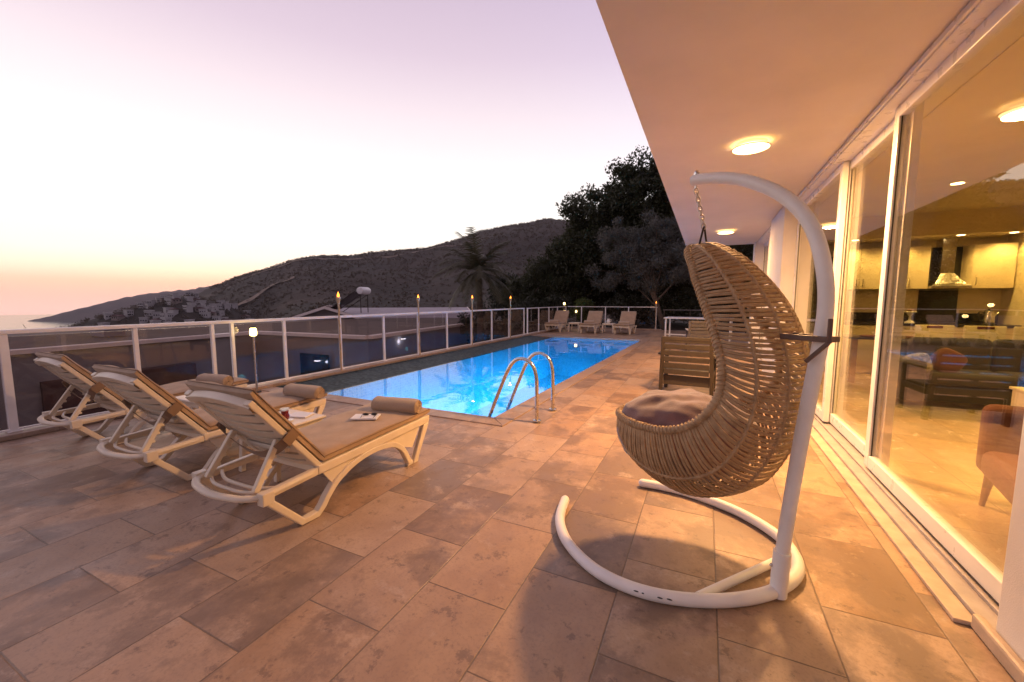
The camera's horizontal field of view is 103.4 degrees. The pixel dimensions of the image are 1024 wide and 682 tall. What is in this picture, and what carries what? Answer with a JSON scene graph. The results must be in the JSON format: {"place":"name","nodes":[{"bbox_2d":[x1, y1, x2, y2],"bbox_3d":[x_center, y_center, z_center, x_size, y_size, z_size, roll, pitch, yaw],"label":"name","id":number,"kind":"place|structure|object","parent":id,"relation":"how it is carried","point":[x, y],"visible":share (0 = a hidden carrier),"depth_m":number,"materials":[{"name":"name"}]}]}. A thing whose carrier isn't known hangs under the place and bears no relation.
{"place":"outdoors","nodes":[
{"label":"outdoors","id":0,"kind":"place"},
{"bbox_2d":[0,314,83,329],"bbox_3d":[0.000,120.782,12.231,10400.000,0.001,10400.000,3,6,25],"label":"sea","id":1,"kind":"structure","parent":0,"point":[8,322],"depth_m":2197.51,"materials":[{"name":"grey liquid"}]},
{"bbox_2d":[29,285,212,320],"bbox_3d":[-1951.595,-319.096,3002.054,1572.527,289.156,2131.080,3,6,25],"label":"headland","id":2,"kind":"structure","parent":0,"point":[90,312],"depth_m":2505.19,"materials":[{"name":"stone"}]},
{"bbox_2d":[0,317,498,430],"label":"neighbour house","id":3,"kind":"structure","parent":0,"point":[170,354],"depth_m":16.56,"materials":[{"name":"glass"}]},
{"bbox_2d":[90,328,128,336],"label":"roof parapet","id":4,"kind":"structure","parent":3,"relation":"attached to","point":[110,333],"depth_m":16.70,"materials":[{"name":"concrete"}]},
{"bbox_2d":[40,362,196,420],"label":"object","id":5,"kind":"structure","parent":3,"relation":"in","point":[52,391],"depth_m":12.87,"materials":[{"name":"glass"}]},
{"bbox_2d":[300,353,329,374],"bbox_3d":[-8.313,1.810,17.113,1.700,2.550,0.060,3,6,25],"label":"window","id":6,"kind":"structure","parent":3,"relation":"in","point":[308,364],"depth_m":17.02,"materials":[{"name":"glass"}]},
{"bbox_2d":[238,276,293,305],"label":"dirt track","id":7,"kind":"structure","parent":0,"point":[251,298],"depth_m":474.46,"materials":[{"name":"soil"}]},
{"bbox_2d":[0,0,653,314],"label":"sky","id":8,"kind":"structure","parent":0,"point":[147,146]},
{"bbox_2d":[229,244,462,285],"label":"dirt track","id":9,"kind":"structure","parent":0,"point":[346,259],"depth_m":645.62,"materials":[{"name":"soil"}]},
{"bbox_2d":[54,218,735,327],"bbox_3d":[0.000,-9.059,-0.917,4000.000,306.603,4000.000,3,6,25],"label":"terrain","id":10,"kind":"structure","parent":0,"point":[299,295],"depth_m":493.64,"materials":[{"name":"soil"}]},
{"bbox_2d":[103,313,113,319],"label":"hillside house","id":11,"kind":"structure","parent":10,"relation":"on","point":[106,316],"depth_m":352.92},
{"bbox_2d":[111,314,124,320],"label":"hillside house","id":12,"kind":"structure","parent":10,"relation":"on","point":[116,317],"depth_m":349.30,"materials":[{"name":"white tile"}]},
{"bbox_2d":[123,310,133,316],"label":"hillside house","id":13,"kind":"structure","parent":10,"relation":"on","point":[127,312],"depth_m":355.42,"materials":[{"name":"paint"}]},
{"bbox_2d":[138,317,149,323],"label":"hillside house","id":14,"kind":"structure","parent":10,"relation":"on","point":[142,320],"depth_m":343.46,"materials":[{"name":"paint"}]},
{"bbox_2d":[161,317,172,322],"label":"hillside house","id":15,"kind":"structure","parent":10,"relation":"on","point":[168,319],"depth_m":341.49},
{"bbox_2d":[171,298,182,304],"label":"hillside house","id":16,"kind":"structure","parent":10,"relation":"on","point":[176,300],"depth_m":372.99,"materials":[{"name":"white tile"}]},
{"bbox_2d":[182,305,192,312],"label":"hillside house","id":17,"kind":"structure","parent":10,"relation":"on","point":[188,308],"depth_m":360.33,"materials":[{"name":"paint"}]},
{"bbox_2d":[200,312,210,317],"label":"hillside house","id":18,"kind":"structure","parent":10,"relation":"on","point":[206,314],"depth_m":361.63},
{"bbox_2d":[290,305,363,318],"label":"gabled house","id":19,"kind":"structure","parent":10,"relation":"on","point":[327,310],"depth_m":32.35,"materials":[{"name":"grey tile"}]},
{"bbox_2d":[331,287,370,312],"bbox_3d":[-13.470,-3.431,33.865,2.923,2.137,1.800,1,6,7],"label":"solar heater","id":20,"kind":"object","parent":19,"relation":"on","point":[352,296],"visible":0.96,"depth_m":33.45,"materials":[{"name":"metal"}]},
{"bbox_2d":[340,307,475,318],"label":"house","id":21,"kind":"structure","parent":10,"relation":"on","point":[356,311],"depth_m":36.56,"materials":[{"name":"paint"}]},
{"bbox_2d":[432,227,517,341],"bbox_3d":[-1.868,-1.558,21.803,4.754,8.728,4.460,3,6,25],"label":"palm tree","id":22,"kind":"object","parent":10,"relation":"on","point":[477,261],"visible":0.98,"depth_m":21.06,"materials":[{"name":"green plant"}]},
{"bbox_2d":[457,304,546,343],"bbox_3d":[-0.778,0.203,23.898,6.339,4.846,2.849,3,6,25],"label":"bush","id":23,"kind":"object","parent":10,"relation":"on","point":[503,320],"visible":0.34,"depth_m":23.46,"materials":[{"name":"green plant"}]},
{"bbox_2d":[0,328,1015,681],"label":"pool deck","id":24,"kind":"structure","parent":10,"relation":"on","point":[446,556],"depth_m":2.10,"materials":[{"name":"tile"}]},
{"bbox_2d":[34,351,248,444],"bbox_3d":[-3.928,0.498,4.420,0.706,0.918,1.679,3,6,26],"label":"sun lounger","id":25,"kind":"object","parent":24,"relation":"on","point":[70,373],"visible":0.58,"depth_m":3.87,"materials":[{"name":"plastic"}]},
{"bbox_2d":[196,373,233,385],"bbox_3d":[-3.461,0.449,4.709,0.438,0.124,0.148,2,6,17],"label":"rolled towel","id":26,"kind":"object","parent":25,"relation":"on","point":[226,380],"visible":0.82,"depth_m":4.65,"materials":[{"name":"fabric"}]},
{"bbox_2d":[174,395,203,442],"bbox_3d":[-3.175,0.769,4.270,0.483,0.412,0.483,3,6,25],"label":"side table","id":27,"kind":"object","parent":24,"relation":"on","point":[184,400],"visible":0.1,"depth_m":4.04,"materials":[{"name":"white plastic"}]},
{"bbox_2d":[91,364,326,480],"bbox_3d":[-2.599,0.574,3.670,0.706,0.918,1.679,3,6,25],"label":"sun lounger","id":28,"kind":"object","parent":24,"relation":"on","point":[164,409],"visible":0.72,"depth_m":3.13,"materials":[{"name":"plastic"}]},
{"bbox_2d":[283,383,324,398],"bbox_3d":[-2.123,0.508,4.125,0.438,0.124,0.148,2,6,21],"label":"rolled towel","id":29,"kind":"object","parent":28,"relation":"on","point":[306,391],"visible":1,"depth_m":4.06,"materials":[{"name":"fabric"}]},
{"bbox_2d":[249,326,261,392],"bbox_3d":[-3.890,0.277,6.122,0.120,1.015,0.120,3,6,25],"label":"garden lamp","id":30,"kind":"object","parent":24,"relation":"on","point":[253,331],"visible":0.91,"depth_m":6.10,"materials":[{"name":"white metal"}]},
{"bbox_2d":[239,409,325,481],"bbox_3d":[-1.924,0.856,3.413,0.483,0.412,0.483,3,6,25],"label":"side table","id":31,"kind":"object","parent":24,"relation":"on","point":[298,423],"visible":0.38,"depth_m":3.32,"materials":[{"name":"white plastic"}]},
{"bbox_2d":[281,409,293,420],"bbox_3d":[-1.860,0.604,3.312,0.124,0.108,0.124,3,6,25],"label":"tea glass","id":32,"kind":"object","parent":31,"relation":"on","point":[285,413],"visible":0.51,"depth_m":3.30,"materials":[{"name":"red glass"}]},
{"bbox_2d":[290,412,314,417],"bbox_3d":[-1.818,0.635,3.473,0.180,0.012,0.140,1,6,5],"label":"napkin","id":33,"kind":"object","parent":31,"relation":"on","point":[300,414],"visible":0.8,"depth_m":3.47,"materials":[{"name":"white paper"}]},
{"bbox_2d":[184,380,429,524],"bbox_3d":[-1.387,0.637,3.051,0.706,0.918,1.679,3,6,25],"label":"sun lounger","id":34,"kind":"object","parent":24,"relation":"on","point":[341,445],"visible":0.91,"depth_m":2.60,"materials":[{"name":"white plastic"}]},
{"bbox_2d":[350,413,380,419],"bbox_3d":[-1.207,0.615,3.335,0.210,0.035,0.140,0,6,-3],"label":"booklet","id":35,"kind":"object","parent":34,"relation":"on","point":[369,416],"visible":1,"depth_m":3.32,"materials":[{"name":"white paper"}]},
{"bbox_2d":[371,396,421,413],"bbox_3d":[-1.022,0.563,3.580,0.438,0.124,0.148,2,6,16],"label":"rolled towel","id":36,"kind":"object","parent":34,"relation":"on","point":[401,405],"visible":0.98,"depth_m":3.53,"materials":[{"name":"fabric"}]},
{"bbox_2d":[0,326,661,441],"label":"stone kerb","id":37,"kind":"structure","parent":24,"relation":"on","point":[30,431],"depth_m":7.30,"materials":[{"name":"stone"}]},
{"bbox_2d":[0,306,566,432],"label":"glass fence","id":38,"kind":"object","parent":37,"relation":"on","point":[9,393],"visible":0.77,"depth_m":5.78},
{"bbox_2d":[336,292,342,370],"bbox_3d":[-3.277,-0.163,7.699,0.090,1.536,0.088,3,6,25],"label":"torch","id":39,"kind":"object","parent":37,"relation":"on","point":[338,298],"visible":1,"depth_m":7.68,"materials":[{"name":"brown wood"}]},
{"bbox_2d":[416,295,420,354],"bbox_3d":[-2.260,-0.368,9.834,0.088,1.514,0.090,2,7,23],"label":"torch","id":40,"kind":"object","parent":37,"relation":"on","point":[418,299],"visible":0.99,"depth_m":9.82,"materials":[{"name":"brown wood"}]},
{"bbox_2d":[471,296,473,344],"bbox_3d":[-1.184,-0.599,12.064,0.090,1.524,0.088,-3,7,-29],"label":"torch","id":41,"kind":"object","parent":37,"relation":"on","point":[472,298],"visible":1,"depth_m":12.03,"materials":[{"name":"brown wood"}]},
{"bbox_2d":[509,296,511,337],"bbox_3d":[-0.056,-0.838,14.413,0.090,1.526,0.088,0,6,1],"label":"torch","id":42,"kind":"object","parent":37,"relation":"on","point":[510,298],"visible":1,"depth_m":14.39,"materials":[{"name":"brown wood"}]},
{"bbox_2d":[568,306,656,327],"bbox_3d":[4.787,-1.162,19.713,4.330,1.030,0.100,3,6,25],"label":"glass fence","id":43,"kind":"object","parent":37,"relation":"on","point":[605,311],"visible":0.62,"depth_m":19.97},
{"bbox_2d":[278,336,547,392],"bbox_3d":[-1.157,0.316,11.107,0.871,0.066,10.600,3,6,25],"label":"pool gutter","id":44,"kind":"object","parent":24,"relation":"in","point":[333,383],"visible":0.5,"depth_m":8.69,"materials":[{"name":"stone"}]},
{"bbox_2d":[260,335,649,426],"bbox_3d":[0.488,0.381,10.326,4.516,0.062,11.100,3,6,25],"label":"pool coping","id":45,"kind":"object","parent":24,"relation":"on","point":[510,415],"visible":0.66,"depth_m":5.67,"materials":[{"name":"stone"}]},
{"bbox_2d":[327,338,638,417],"bbox_3d":[0.774,1.147,10.267,3.410,1.448,10.640,3,6,25],"label":"pool basin","id":46,"kind":"object","parent":24,"relation":"in","point":[469,386],"visible":0.24,"depth_m":10.54,"materials":[{"name":"tile"}]},
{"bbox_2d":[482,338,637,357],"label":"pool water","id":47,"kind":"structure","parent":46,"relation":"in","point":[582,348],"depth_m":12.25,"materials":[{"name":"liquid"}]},
{"bbox_2d":[488,352,556,421],"bbox_3d":[0.099,1.066,5.071,0.770,1.834,0.638,3,6,25],"label":"pool ladder","id":48,"kind":"object","parent":24,"relation":"attached to","point":[532,365],"visible":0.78,"depth_m":4.87,"materials":[{"name":"silver metal"}]},
{"bbox_2d":[545,310,568,331],"bbox_3d":[2.052,-0.900,18.226,0.706,0.918,1.679,3,6,24],"label":"sun lounger","id":49,"kind":"object","parent":24,"relation":"on","point":[561,317],"visible":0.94,"depth_m":18.52,"materials":[{"name":"fabric"}]},
{"bbox_2d":[568,322,581,331],"bbox_3d":[2.815,-0.628,18.072,0.483,0.412,0.483,3,6,25],"label":"side table","id":50,"kind":"object","parent":24,"relation":"on","point":[571,323],"visible":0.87,"depth_m":17.92,"materials":[{"name":"white plastic"}]},
{"bbox_2d":[579,311,602,333],"bbox_3d":[3.457,-0.833,17.560,0.706,0.918,1.679,3,6,25],"label":"sun lounger","id":51,"kind":"object","parent":24,"relation":"on","point":[596,316],"visible":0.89,"depth_m":17.85,"materials":[{"name":"fabric"}]},
{"bbox_2d":[602,323,614,332],"bbox_3d":[4.169,-0.563,17.430,0.483,0.412,0.483,3,6,25],"label":"side table","id":52,"kind":"object","parent":24,"relation":"on","point":[605,324],"visible":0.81,"depth_m":17.25,"materials":[{"name":"white plastic"}]},
{"bbox_2d":[613,311,636,334],"bbox_3d":[4.747,-0.771,16.949,0.706,0.918,1.679,3,6,27],"label":"sun lounger","id":53,"kind":"object","parent":24,"relation":"on","point":[630,316],"visible":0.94,"depth_m":17.27,"materials":[{"name":"fabric"}]},
{"bbox_2d":[658,336,716,395],"bbox_3d":[2.642,0.354,6.068,0.780,0.880,0.770,3,7,28],"label":"slatted chair","id":54,"kind":"object","parent":24,"relation":"on","point":[666,369],"visible":0.9,"depth_m":5.77,"materials":[{"name":"wood"}]},
{"bbox_2d":[555,170,839,608],"bbox_3d":[0.917,0.116,2.320,1.368,2.099,1.250,3,6,25],"label":"chair stand","id":55,"kind":"object","parent":24,"relation":"on","point":[785,579],"visible":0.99,"depth_m":1.84,"materials":[{"name":"white metal"}]},
{"bbox_2d":[615,188,809,497],"bbox_3d":[1.061,0.010,2.226,0.945,1.683,0.974,-5,8,-41],"label":"hanging chair","id":56,"kind":"object","parent":55,"relation":"hanging from","point":[678,440],"visible":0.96,"depth_m":1.88,"materials":[{"name":"wicker"}]},
{"bbox_2d":[664,317,732,340],"bbox_3d":[6.651,-0.446,14.455,2.200,0.775,0.900,4,7,31],"label":"garden table","id":57,"kind":"object","parent":24,"relation":"on","point":[669,318],"visible":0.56,"depth_m":14.55,"materials":[{"name":"metal"}]},
{"bbox_2d":[685,321,718,350],"bbox_3d":[5.113,-0.130,10.937,0.740,0.855,0.625,2,6,17],"label":"garden chair","id":58,"kind":"object","parent":24,"relation":"on","point":[695,334],"visible":0.42,"depth_m":10.69,"materials":[{"name":"brown plastic"}]},
{"bbox_2d":[663,309,746,332],"bbox_3d":[8.998,-0.875,17.725,4.500,0.970,0.060,3,6,25],"label":"railing","id":59,"kind":"object","parent":24,"relation":"on","point":[690,316],"visible":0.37,"depth_m":18.28,"materials":[{"name":"metal"}]},
{"bbox_2d":[596,0,1023,681],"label":"house","id":60,"kind":"structure","parent":24,"relation":"on","point":[884,124],"depth_m":3.10,"materials":[{"name":"white paint"}]},
{"bbox_2d":[717,230,733,233],"bbox_3d":[4.642,-2.365,8.782,0.334,0.061,0.334,3,6,25],"label":"ceiling light","id":61,"kind":"object","parent":60,"relation":"attached to","point":[725,231],"visible":1,"depth_m":8.69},
{"bbox_2d":[731,138,770,154],"bbox_3d":[2.302,-1.871,3.896,0.334,0.061,0.334,3,6,25],"label":"ceiling light","id":62,"kind":"object","parent":60,"relation":"attached to","point":[751,146],"visible":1,"depth_m":3.84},
{"bbox_2d":[757,240,768,349],"bbox_3d":[6.205,-1.048,9.888,0.055,2.784,1.590,3,6,25],"label":"sliding door","id":63,"kind":"structure","parent":60,"relation":"in","point":[765,253],"depth_m":10.22,"materials":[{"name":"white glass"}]},
{"bbox_2d":[762,236,769,358],"bbox_3d":[5.485,-0.910,8.529,0.055,2.784,1.694,3,6,25],"label":"sliding door","id":64,"kind":"structure","parent":60,"relation":"in","point":[769,236],"depth_m":9.16,"materials":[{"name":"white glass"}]},
{"bbox_2d":[789,161,849,421],"bbox_3d":[3.968,-0.589,5.361,0.055,2.784,2.250,3,6,25],"label":"sliding door","id":65,"kind":"structure","parent":60,"relation":"in","point":[842,172],"depth_m":4.42,"materials":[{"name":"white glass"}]},
{"bbox_2d":[846,248,882,289],"bbox_3d":[6.669,-1.373,7.807,0.660,0.760,0.386,3,6,25],"label":"wall cabinet","id":66,"kind":"object","parent":60,"relation":"attached to","point":[864,269],"depth_m":7.64,"materials":[{"name":"wood"}]},
{"bbox_2d":[846,249,861,288],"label":"cabinet door","id":67,"kind":"structure","parent":66,"relation":"in","point":[854,263],"depth_m":7.71,"materials":[{"name":"beige wood"}]},
{"bbox_2d":[859,248,882,288],"bbox_3d":[6.747,-1.351,7.588,0.324,0.752,0.056,3,6,25],"label":"cabinet door","id":68,"kind":"structure","parent":66,"relation":"in","point":[871,259],"depth_m":7.60,"materials":[{"name":"beige wood"}]},
{"bbox_2d":[829,100,924,467],"bbox_3d":[3.254,-0.424,3.726,0.055,2.784,1.530,3,6,25],"label":"sliding door","id":69,"kind":"structure","parent":60,"relation":"in","point":[915,119],"depth_m":3.12,"materials":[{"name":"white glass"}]},
{"bbox_2d":[839,334,955,382],"bbox_3d":[6.607,0.326,6.611,2.000,0.760,0.720,3,6,25],"label":"dining table","id":70,"kind":"object","parent":60,"relation":"on","point":[854,338],"visible":0.3,"depth_m":6.72,"materials":[{"name":"brown wood"}]},
{"bbox_2d":[878,246,931,289],"bbox_3d":[7.262,-1.345,7.525,0.645,0.760,0.386,3,6,25],"label":"wall cabinet","id":71,"kind":"object","parent":60,"relation":"attached to","point":[918,267],"depth_m":7.31,"materials":[{"name":"beige wood"}]},
{"bbox_2d":[906,246,931,288],"bbox_3d":[7.337,-1.323,7.308,0.316,0.752,0.056,3,6,25],"label":"cabinet door","id":72,"kind":"structure","parent":71,"relation":"in","point":[919,258],"depth_m":7.31,"materials":[{"name":"beige wood"}]},
{"bbox_2d":[843,312,1021,373],"bbox_3d":[7.378,0.053,7.462,2.440,1.129,0.655,3,6,25],"label":"kitchen counter","id":73,"kind":"object","parent":60,"relation":"on","point":[860,323],"visible":0.15,"depth_m":7.52,"materials":[{"name":"stone"}]},
{"bbox_2d":[843,325,875,369],"bbox_3d":[6.428,0.123,7.590,0.592,0.825,0.055,3,6,25],"label":"cabinet door","id":74,"kind":"structure","parent":73,"relation":"in","point":[865,350],"depth_m":7.55,"materials":[{"name":"beige wood"}]},
{"bbox_2d":[888,327,913,335],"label":"cabinet door","id":75,"kind":"structure","parent":73,"relation":"in","point":[906,331],"depth_m":7.25,"materials":[{"name":"beige wood"}]},
{"bbox_2d":[904,309,916,322],"bbox_3d":[7.267,-0.460,7.385,0.180,0.255,0.177,3,6,25],"label":"cake stand","id":76,"kind":"object","parent":73,"relation":"on","point":[910,312],"visible":0.98,"depth_m":7.35,"materials":[{"name":"metal"}]},
{"bbox_2d":[954,328,963,336],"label":"cabinet door","id":77,"kind":"structure","parent":73,"relation":"in","point":[958,332],"depth_m":6.97,"materials":[{"name":"beige wood"}]},
{"bbox_2d":[977,309,998,323],"bbox_3d":[8.221,-0.424,6.992,0.159,0.262,0.236,-4,7,-34],"label":"kettle","id":78,"kind":"object","parent":73,"relation":"on","point":[988,316],"visible":0.98,"depth_m":6.95,"materials":[{"name":"silver metal"}]},
{"bbox_2d":[1006,329,1013,338],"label":"cabinet door","id":79,"kind":"structure","parent":73,"relation":"in","point":[1009,335],"depth_m":6.70,"materials":[{"name":"beige wood"}]},
{"bbox_2d":[917,246,962,312],"bbox_3d":[7.883,-1.038,7.468,0.540,1.360,0.010,3,6,25],"label":"backsplash","id":80,"kind":"object","parent":60,"relation":"attached to","point":[937,300],"visible":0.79,"depth_m":7.47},
{"bbox_2d":[864,0,1023,602],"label":"sliding door","id":81,"kind":"structure","parent":60,"relation":"in","point":[980,567],"depth_m":2.76,"materials":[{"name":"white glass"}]},
{"bbox_2d":[927,238,971,288],"bbox_3d":[7.790,-1.381,7.237,0.530,0.890,0.443,3,6,25],"label":"range hood","id":82,"kind":"object","parent":60,"relation":"attached to","point":[944,276],"visible":0.9,"depth_m":7.20,"materials":[{"name":"silver metal"}]},
{"bbox_2d":[883,337,1023,405],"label":"sofa","id":83,"kind":"object","parent":60,"relation":"on","point":[989,372],"visible":0.79,"depth_m":5.19,"materials":[{"name":"grey fabric"}]},
{"bbox_2d":[903,353,932,372],"bbox_3d":[5.269,0.292,5.255,0.260,0.260,0.146,-18,6,42],"label":"scatter cushion","id":84,"kind":"object","parent":83,"relation":"on","point":[925,357],"visible":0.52,"depth_m":5.17,"materials":[{"name":"fabric"}]},
{"bbox_2d":[930,348,967,372],"bbox_3d":[5.565,0.260,5.177,0.310,0.300,0.146,32,29,14],"label":"scatter cushion","id":85,"kind":"object","parent":83,"relation":"on","point":[947,360],"visible":0.82,"depth_m":5.13,"materials":[{"name":"orange fabric"}]},
{"bbox_2d":[960,242,1018,288],"bbox_3d":[8.291,-1.296,7.037,0.525,0.760,0.386,3,6,25],"label":"wall cabinet","id":86,"kind":"object","parent":60,"relation":"attached to","point":[989,266],"depth_m":6.92,"materials":[{"name":"beige wood"}]},
{"bbox_2d":[971,242,1018,287],"bbox_3d":[8.221,-1.281,6.889,0.519,0.752,0.056,3,6,25],"label":"cabinet door","id":87,"kind":"structure","parent":86,"relation":"in","point":[994,265],"depth_m":6.90,"materials":[{"name":"beige wood"}]},
{"bbox_2d":[976,404,1023,506],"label":"armchair","id":88,"kind":"object","parent":60,"relation":"on","point":[999,441],"visible":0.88,"depth_m":2.58,"materials":[{"name":"orange fabric"}]},
{"bbox_2d":[1012,327,1023,339],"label":"dining chair","id":89,"kind":"object","parent":60,"relation":"on","point":[1018,333],"visible":0.16,"depth_m":5.66,"materials":[{"name":"wood"}]},
{"bbox_2d":[483,269,535,310],"bbox_3d":[0.045,-3.415,30.307,4.463,3.964,3.113,7,9,50],"label":"tall bush","id":90,"kind":"object","parent":10,"relation":"on","point":[493,303],"visible":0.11,"depth_m":30.22,"materials":[{"name":"green plant"}]},
{"bbox_2d":[277,330,744,392],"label":"terrace retaining wall","id":91,"kind":"structure","parent":10,"relation":"on","point":[411,372],"depth_m":9.55,"materials":[{"name":"white paint"}]},
{"bbox_2d":[490,313,744,339],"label":"garden ground","id":92,"kind":"structure","parent":0,"point":[679,325],"depth_m":22.66,"materials":[{"name":"soil"}]},
{"bbox_2d":[511,295,544,322],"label":"hedge bush","id":93,"kind":"object","parent":92,"relation":"on","point":[532,302],"visible":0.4,"depth_m":23.98,"materials":[{"name":"green plant"}]},
{"bbox_2d":[499,218,604,314],"bbox_3d":[2.283,-4.353,25.774,6.881,6.497,3.425,4,7,34],"label":"broadleaf tree","id":94,"kind":"object","parent":92,"relation":"on","point":[544,277],"visible":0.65,"depth_m":25.08,"materials":[{"name":"green plant"}]},
{"bbox_2d":[537,293,572,324],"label":"hedge bush","id":95,"kind":"object","parent":92,"relation":"on","point":[553,299],"visible":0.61,"depth_m":23.13,"materials":[{"name":"green plant"}]},
{"bbox_2d":[568,298,595,325],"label":"bush","id":96,"kind":"object","parent":92,"relation":"on","point":[583,302],"visible":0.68,"depth_m":21.23,"materials":[{"name":"green plant"}]},
{"bbox_2d":[571,282,617,314],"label":"tall bush","id":97,"kind":"object","parent":92,"relation":"on","point":[599,299],"visible":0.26,"depth_m":27.37,"materials":[{"name":"green plant"}]},
{"bbox_2d":[597,289,651,324],"bbox_3d":[6.157,-1.785,22.114,2.845,2.142,1.956,3,6,25],"label":"hedge bush","id":98,"kind":"object","parent":92,"relation":"on","point":[617,307],"visible":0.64,"depth_m":21.85,"materials":[{"name":"green plant"}]},
{"bbox_2d":[605,277,662,309],"bbox_3d":[8.147,-3.339,27.238,3.839,4.224,3.600,-2,6,-16],"label":"tall bush","id":99,"kind":"object","parent":92,"relation":"on","point":[634,292],"visible":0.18,"depth_m":26.56,"materials":[{"name":"green plant"}]},
{"bbox_2d":[547,145,721,324],"bbox_3d":[7.260,-6.064,24.003,11.006,10.246,5.943,3,6,25],"label":"broadleaf tree","id":100,"kind":"object","parent":92,"relation":"on","point":[638,183],"visible":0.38,"depth_m":23.16,"materials":[{"name":"green plant"}]},
{"bbox_2d":[584,207,711,329],"bbox_3d":[6.724,-3.564,20.183,6.504,6.136,3.360,3,6,25],"label":"olive tree","id":101,"kind":"object","parent":92,"relation":"on","point":[652,253],"visible":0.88,"depth_m":19.83,"materials":[{"name":"green plant"}]},
{"bbox_2d":[633,291,684,326],"bbox_3d":[7.871,-1.689,21.628,2.998,2.073,1.831,3,6,25],"label":"hedge bush","id":102,"kind":"object","parent":92,"relation":"on","point":[666,301],"visible":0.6,"depth_m":21.24,"materials":[{"name":"green plant"}]},
{"bbox_2d":[639,270,700,322],"bbox_3d":[10.551,-3.327,25.903,4.982,4.444,3.009,3,6,25],"label":"tall bush","id":103,"kind":"object","parent":92,"relation":"on","point":[670,290],"visible":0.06,"depth_m":25.38,"materials":[{"name":"green plant"}]},
{"bbox_2d":[668,287,727,327],"bbox_3d":[9.349,-1.659,20.360,2.816,2.261,1.718,3,6,25],"label":"hedge bush","id":104,"kind":"object","parent":92,"relation":"on","point":[687,305],"visible":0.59,"depth_m":20.25,"materials":[{"name":"green plant"}]},
{"bbox_2d":[674,244,753,301],"bbox_3d":[14.087,-4.830,20.316,11.076,8.540,6.112,3,6,25],"label":"broadleaf tree","id":105,"kind":"object","parent":92,"relation":"on","point":[746,250],"visible":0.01,"depth_m":20.86,"materials":[{"name":"green plant"}]},
{"bbox_2d":[714,285,750,327],"bbox_3d":[10.752,-1.702,19.571,2.720,2.474,1.829,3,6,25],"label":"hedge bush","id":106,"kind":"object","parent":92,"relation":"on","point":[732,308],"visible":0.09,"depth_m":19.38,"materials":[{"name":"green plant"}]},
{"bbox_2d":[809,257,833,370],"bbox_3d":[5.951,-0.530,8.013,0.600,2.180,0.710,3,6,25],"label":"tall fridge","id":107,"kind":"object","parent":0,"point":[813,309],"depth_m":7.74,"materials":[{"name":"silver metal"}]},
{"bbox_2d":[914,325,954,337],"bbox_3d":[6.401,0.238,6.284,0.440,1.000,0.488,3,6,25],"label":"drawer","id":108,"kind":"object","parent":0,"point":[945,331],"visible":0.32,"depth_m":6.03,"materials":[{"name":"beige wood"}]},
{"bbox_2d":[963,326,1006,341],"bbox_3d":[6.889,0.262,6.053,0.440,1.000,0.488,3,6,25],"label":"drawer","id":109,"kind":"object","parent":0,"point":[991,333],"visible":0.38,"depth_m":5.80,"materials":[{"name":"beige wood"}]},
{"bbox_2d":[1009,386,1023,406],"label":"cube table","id":110,"kind":"object","parent":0,"point":[1017,398],"visible":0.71,"depth_m":4.35,"materials":[{"name":"white wood"}]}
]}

